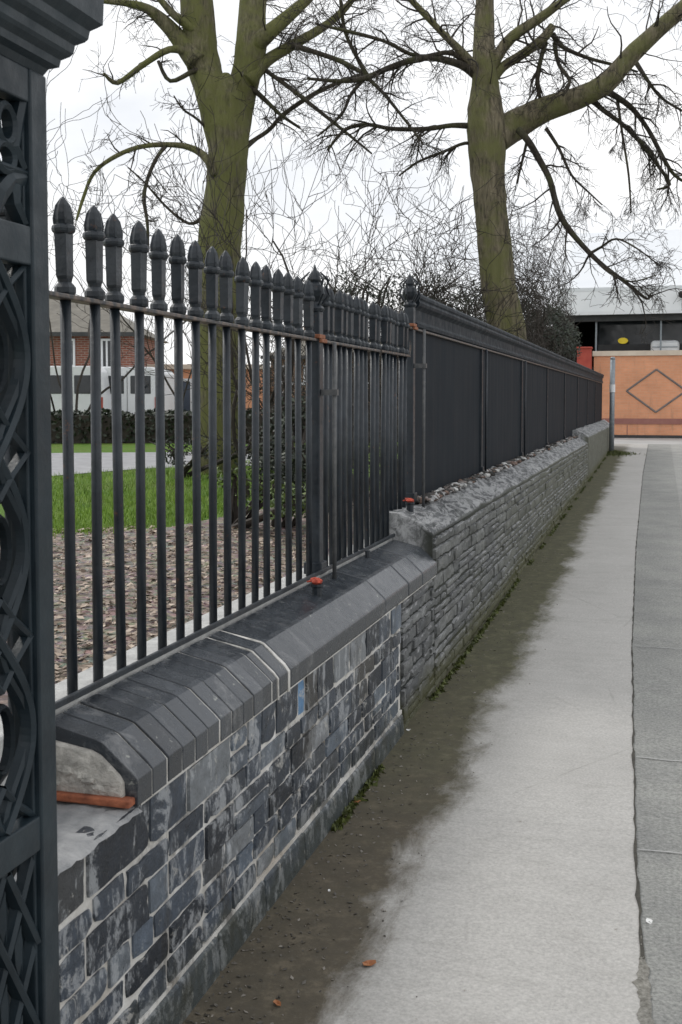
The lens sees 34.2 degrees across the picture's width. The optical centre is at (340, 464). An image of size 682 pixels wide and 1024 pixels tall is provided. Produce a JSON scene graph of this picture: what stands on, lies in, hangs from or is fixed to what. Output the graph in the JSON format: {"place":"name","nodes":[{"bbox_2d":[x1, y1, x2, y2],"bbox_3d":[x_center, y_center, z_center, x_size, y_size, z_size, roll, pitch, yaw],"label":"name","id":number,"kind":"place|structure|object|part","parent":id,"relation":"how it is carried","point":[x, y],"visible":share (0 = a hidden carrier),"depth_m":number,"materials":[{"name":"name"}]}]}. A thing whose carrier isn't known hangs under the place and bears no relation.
{"place":"outdoors","nodes":[
{"label":"outdoors","id":0,"kind":"place"},
{"bbox_2d":[51,452,251,475],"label":"park path","id":1,"kind":"structure","parent":0,"point":[82,461],"depth_m":22.81,"materials":[{"name":"grey concrete"}]},
{"bbox_2d":[0,491,397,705],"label":"flower bed","id":2,"kind":"object","parent":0,"point":[81,598],"visible":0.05,"depth_m":9.38,"materials":[{"name":"brown soil"}]},
{"bbox_2d":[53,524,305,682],"bbox_3d":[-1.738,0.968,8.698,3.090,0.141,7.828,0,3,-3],"label":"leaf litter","id":3,"kind":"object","parent":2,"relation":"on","point":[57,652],"visible":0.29,"depth_m":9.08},
{"bbox_2d":[207,464,305,528],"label":"leafy shrub","id":4,"kind":"object","parent":2,"relation":"on","point":[234,501],"visible":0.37,"depth_m":12.10,"materials":[{"name":"green plant"}]},
{"bbox_2d":[246,396,328,527],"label":"evergreen shrub","id":5,"kind":"object","parent":2,"relation":"on","point":[272,441],"visible":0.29,"depth_m":12.41,"materials":[{"name":"green plant"}]},
{"bbox_2d":[173,237,467,509],"bbox_3d":[0.234,-0.800,14.894,4.445,4.524,5.008,-2,4,-27],"label":"bare shrub","id":6,"kind":"object","parent":2,"relation":"on","point":[261,412],"visible":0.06,"depth_m":14.79,"materials":[{"name":"brown plant"}]},
{"bbox_2d":[131,109,554,489],"bbox_3d":[0.350,-2.007,17.199,5.737,7.308,8.145,1,3,16],"label":"bare shrub","id":7,"kind":"object","parent":2,"relation":"on","point":[442,290],"visible":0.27,"depth_m":16.49,"materials":[{"name":"brown plant"}]},
{"bbox_2d":[293,267,404,457],"bbox_3d":[0.050,-1.271,16.504,1.831,3.490,2.097,1,3,16],"label":"evergreen shrub","id":8,"kind":"object","parent":2,"relation":"on","point":[367,287],"visible":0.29,"depth_m":16.73,"materials":[{"name":"green plant"}]},
{"bbox_2d":[270,179,550,420],"bbox_3d":[1.359,-2.709,22.731,5.705,6.580,6.742,1,3,16],"label":"bare shrub","id":9,"kind":"object","parent":2,"relation":"on","point":[537,304],"visible":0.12,"depth_m":21.92,"materials":[{"name":"brown plant"}]},
{"bbox_2d":[282,259,561,429],"bbox_3d":[1.416,-0.870,18.293,4.302,5.263,6.346,1,3,16],"label":"bare shrub","id":10,"kind":"object","parent":2,"relation":"on","point":[530,326],"visible":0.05,"depth_m":16.94,"materials":[{"name":"brown plant"}]},
{"bbox_2d":[238,0,681,350],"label":"bare tree","id":11,"kind":"object","parent":2,"relation":"on","point":[495,132],"visible":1,"depth_m":16.53,"materials":[{"name":"brown plant"}]},
{"bbox_2d":[521,298,584,360],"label":"evergreen shrub","id":12,"kind":"object","parent":2,"relation":"on","point":[566,338],"visible":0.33,"depth_m":23.57,"materials":[{"name":"green plant"}]},
{"bbox_2d":[0,442,397,539],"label":"lawn","id":13,"kind":"structure","parent":0,"point":[106,447],"depth_m":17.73,"materials":[{"name":"green plant"}]},
{"bbox_2d":[1,45,278,414],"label":"young tree","id":14,"kind":"object","parent":13,"relation":"on","point":[82,372],"visible":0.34,"depth_m":30.45,"materials":[{"name":"brown plant"}]},
{"bbox_2d":[149,424,262,477],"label":"evergreen shrub","id":15,"kind":"object","parent":13,"relation":"on","point":[187,466],"visible":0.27,"depth_m":18.67,"materials":[{"name":"green plant"}]},
{"bbox_2d":[47,106,369,401],"bbox_3d":[-3.757,-5.458,30.519,10.209,9.764,10.384,-1,4,-21],"label":"young tree","id":16,"kind":"object","parent":13,"relation":"on","point":[147,330],"visible":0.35,"depth_m":28.94,"materials":[{"name":"brown plant"}]},
{"bbox_2d":[51,407,397,443],"bbox_3d":[-4.399,-0.994,29.995,12.829,1.172,1.130,0,3,0],"label":"hedge","id":17,"kind":"object","parent":13,"relation":"on","point":[82,427],"visible":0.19,"depth_m":29.64,"materials":[{"name":"green plant"}]},
{"bbox_2d":[74,0,399,474],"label":"bare tree","id":18,"kind":"object","parent":13,"relation":"on","point":[229,99],"visible":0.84,"depth_m":19.51,"materials":[{"name":"brown plant"}]},
{"bbox_2d":[100,6,440,498],"bbox_3d":[-1.365,-2.625,14.738,3.564,6.418,4.769,3,4,40],"label":"young tree","id":19,"kind":"object","parent":13,"relation":"on","point":[234,403],"visible":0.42,"depth_m":14.83,"materials":[{"name":"brown plant"}]},
{"bbox_2d":[202,1,358,464],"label":"young tree","id":20,"kind":"object","parent":13,"relation":"on","point":[250,370],"visible":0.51,"depth_m":14.77,"materials":[{"name":"brown plant"}]},
{"bbox_2d":[385,269,485,320],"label":"evergreen shrub","id":21,"kind":"object","parent":13,"relation":"on","point":[469,300],"visible":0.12,"depth_m":18.78,"materials":[{"name":"green plant"}]},
{"bbox_2d":[430,188,579,360],"bbox_3d":[3.233,-2.193,24.067,3.464,7.947,9.119,1,3,16],"label":"bare shrub","id":22,"kind":"object","parent":13,"relation":"on","point":[553,279],"visible":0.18,"depth_m":24.12,"materials":[{"name":"brown plant"}]},
{"bbox_2d":[0,0,681,366],"label":"sky","id":23,"kind":"structure","parent":0,"point":[610,177],"materials":[{"name":"white"}]},
{"bbox_2d":[182,444,647,1023],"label":"footpath","id":24,"kind":"structure","parent":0,"point":[512,884],"depth_m":3.81,"materials":[{"name":"concrete"}]},
{"bbox_2d":[273,999,280,1005],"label":"dead leaf","id":25,"kind":"object","parent":24,"relation":"on","point":[277,1002],"visible":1,"depth_m":2.84,"materials":[{"name":"orange plant"}]},
{"bbox_2d":[362,960,375,965],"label":"dead leaf","id":26,"kind":"object","parent":24,"relation":"on","point":[369,963],"visible":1,"depth_m":3.04,"materials":[{"name":"orange plant"}]},
{"bbox_2d":[185,509,585,1023],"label":"grit","id":27,"kind":"object","parent":24,"relation":"on","point":[291,977],"visible":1,"depth_m":3.33,"materials":[{"name":"gravel"}]},
{"bbox_2d":[331,454,607,832],"bbox_3d":[3.249,0.444,15.279,0.083,0.434,23.623,1,3,16],"label":"moss","id":28,"kind":"object","parent":24,"relation":"on","point":[348,812],"visible":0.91,"depth_m":6.05,"materials":[{"name":"green plant"}]},
{"bbox_2d":[609,357,614,450],"bbox_3d":[6.003,-1.266,24.568,0.124,2.230,0.124,1,3,16],"label":"metal post","id":29,"kind":"object","parent":24,"relation":"on","point":[612,403],"visible":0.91,"depth_m":24.52,"materials":[{"name":"metal"}]},
{"bbox_2d":[606,450,646,456],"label":"grass tuft","id":30,"kind":"object","parent":24,"relation":"on","point":[613,452],"visible":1,"depth_m":24.06,"materials":[{"name":"green plant"}]},
{"bbox_2d":[631,448,647,958],"bbox_3d":[4.247,0.424,15.555,0.117,0.437,25.952,1,3,15],"label":"path joint","id":31,"kind":"object","parent":24,"relation":"on","point":[637,894],"visible":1,"depth_m":4.09,"materials":[{"name":"grey concrete"}]},
{"bbox_2d":[632,936,654,1023],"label":"crumbled edge","id":32,"kind":"object","parent":24,"relation":"on","point":[641,982],"visible":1,"depth_m":2.90,"materials":[{"name":"grey concrete"}]},
{"bbox_2d":[614,438,681,443],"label":"cross street","id":33,"kind":"structure","parent":0,"point":[647,440],"depth_m":30.08,"materials":[{"name":"concrete"}]},
{"bbox_2d":[50,366,111,414],"bbox_3d":[-8.021,-2.009,35.436,2.000,2.115,5.215,0,3,0],"label":"parked van","id":34,"kind":"object","parent":33,"relation":"on","point":[84,401],"visible":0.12,"depth_m":32.93,"materials":[{"name":"white paint"}]},
{"bbox_3d":[-8.431,-2.376,32.923,0.620,0.550,0.050,0,3,0],"label":"rear window","id":35,"kind":"part","parent":34,"relation":"part of","materials":[{"name":"grey glass"}]},
{"bbox_3d":[-7.612,-2.376,32.923,0.620,0.550,0.050,0,3,0],"label":"rear window","id":36,"kind":"part","parent":34,"relation":"part of","materials":[{"name":"grey glass"}]},
{"bbox_2d":[104,367,173,413],"bbox_3d":[-6.538,-2.072,36.434,2.000,2.115,5.215,0,3,0],"label":"parked van","id":37,"kind":"object","parent":33,"relation":"on","point":[128,392],"visible":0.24,"depth_m":33.94,"materials":[{"name":"white paint"}]},
{"bbox_3d":[-6.949,-2.440,33.921,0.620,0.550,0.050,0,3,0],"label":"rear window","id":38,"kind":"part","parent":37,"relation":"part of","materials":[{"name":"grey glass"}]},
{"bbox_3d":[-6.128,-2.440,33.921,0.620,0.550,0.050,0,3,0],"label":"rear window","id":39,"kind":"part","parent":37,"relation":"part of","materials":[{"name":"grey glass"}]},
{"bbox_2d":[577,347,592,368],"bbox_3d":[7.073,-2.092,32.290,0.454,2.644,0.480,1,3,16],"label":"red bin","id":40,"kind":"object","parent":33,"relation":"on","point":[585,357],"visible":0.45,"depth_m":32.03,"materials":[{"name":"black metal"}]},
{"bbox_2d":[632,444,681,1023],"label":"asphalt strip","id":41,"kind":"object","parent":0,"point":[657,682],"visible":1,"depth_m":5.25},
{"bbox_2d":[636,587,681,853],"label":"strip seam","id":42,"kind":"object","parent":41,"relation":"on","point":[662,759],"visible":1,"depth_m":4.74,"materials":[{"name":"concrete"}]},
{"bbox_2d":[671,444,681,516],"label":"road","id":43,"kind":"structure","parent":0,"point":[677,454],"depth_m":20.82,"materials":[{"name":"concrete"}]},
{"bbox_3d":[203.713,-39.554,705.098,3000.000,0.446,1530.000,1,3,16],"label":"ground","id":44,"kind":"structure","parent":0,"visible":0},
{"bbox_2d":[0,0,103,1023],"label":"gate pier","id":45,"kind":"structure","parent":44,"relation":"on","point":[39,39],"depth_m":1.84,"materials":[{"name":"metal"}]},
{"bbox_2d":[49,299,168,366],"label":"brick house","id":46,"kind":"structure","parent":44,"relation":"on","point":[80,344],"depth_m":36.86,"materials":[{"name":"brown brick"}]},
{"bbox_2d":[72,339,75,365],"bbox_3d":[-9.022,-3.708,36.816,0.398,0.931,0.057,0,3,0],"label":"window","id":47,"kind":"structure","parent":46,"relation":"in","point":[73,340],"depth_m":36.80,"materials":[{"name":"white paint"}]},
{"bbox_2d":[101,339,110,366],"bbox_3d":[-7.770,-3.680,36.817,0.398,0.988,0.057,0,3,0],"label":"window","id":48,"kind":"structure","parent":46,"relation":"in","point":[105,343],"depth_m":36.81,"materials":[{"name":"white paint"}]},
{"bbox_2d":[147,364,270,410],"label":"brick shed","id":49,"kind":"structure","parent":44,"relation":"on","point":[187,404],"depth_m":39.88,"materials":[{"name":"brick"}]},
{"bbox_2d":[0,537,436,1023],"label":"brick wall","id":50,"kind":"structure","parent":44,"relation":"on","point":[209,784],"depth_m":3.03,"materials":[{"name":"grey stone"}]},
{"bbox_2d":[0,197,410,715],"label":"iron railing","id":51,"kind":"object","parent":50,"relation":"on","point":[356,323],"visible":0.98,"depth_m":3.72,"materials":[{"name":"metal"}]},
{"bbox_2d":[307,577,322,595],"bbox_3d":[-0.101,0.480,4.339,0.069,0.078,0.052,1,3,16],"label":"iron stub","id":52,"kind":"object","parent":50,"relation":"on","point":[316,584],"visible":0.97,"depth_m":4.32,"materials":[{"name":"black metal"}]},
{"bbox_2d":[365,550,370,557],"bbox_3d":[0.128,0.437,5.285,0.028,0.057,0.026,3,4,38],"label":"iron pin","id":53,"kind":"object","parent":50,"relation":"on","point":[367,553],"visible":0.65,"depth_m":5.27,"materials":[{"name":"black metal"}]},
{"bbox_2d":[261,329,398,407],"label":"tan house","id":54,"kind":"structure","parent":44,"relation":"on","point":[303,359],"depth_m":41.87,"materials":[{"name":"brick"}]},
{"bbox_2d":[369,420,608,728],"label":"stone wall","id":55,"kind":"structure","parent":44,"relation":"on","point":[478,538],"depth_m":7.26,"materials":[{"name":"grey stone"}]},
{"bbox_2d":[403,498,414,511],"bbox_3d":[0.373,0.223,6.124,0.069,0.076,0.055,1,3,16],"label":"iron stub","id":56,"kind":"object","parent":55,"relation":"on","point":[410,502],"visible":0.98,"depth_m":6.11,"materials":[{"name":"black metal"}]},
{"bbox_2d":[398,273,603,507],"bbox_3d":[3.380,-1.009,16.669,0.162,1.375,21.536,1,3,16],"label":"panelled fence","id":57,"kind":"object","parent":55,"relation":"on","point":[481,396],"visible":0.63,"depth_m":8.62,"materials":[{"name":"metal"}]},
{"bbox_2d":[557,229,681,437],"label":"orange building","id":58,"kind":"structure","parent":44,"relation":"on","point":[648,392],"depth_m":32.52,"materials":[{"name":"brick"}]},
{"bbox_2d":[618,338,627,343],"bbox_3d":[8.318,-3.653,32.726,0.300,0.186,0.040,1,3,16],"label":"oval sign","id":59,"kind":"object","parent":58,"relation":"attached to","point":[622,340],"visible":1,"depth_m":32.71,"materials":[{"name":"yellow plastic"}]},
{"bbox_2d":[651,340,678,349],"bbox_3d":[9.526,-3.441,32.620,0.812,0.410,0.518,1,3,16],"label":"rounded cabinet","id":60,"kind":"object","parent":58,"relation":"on","point":[668,344],"visible":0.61,"depth_m":32.39,"materials":[{"name":"white paint"}]}
]}

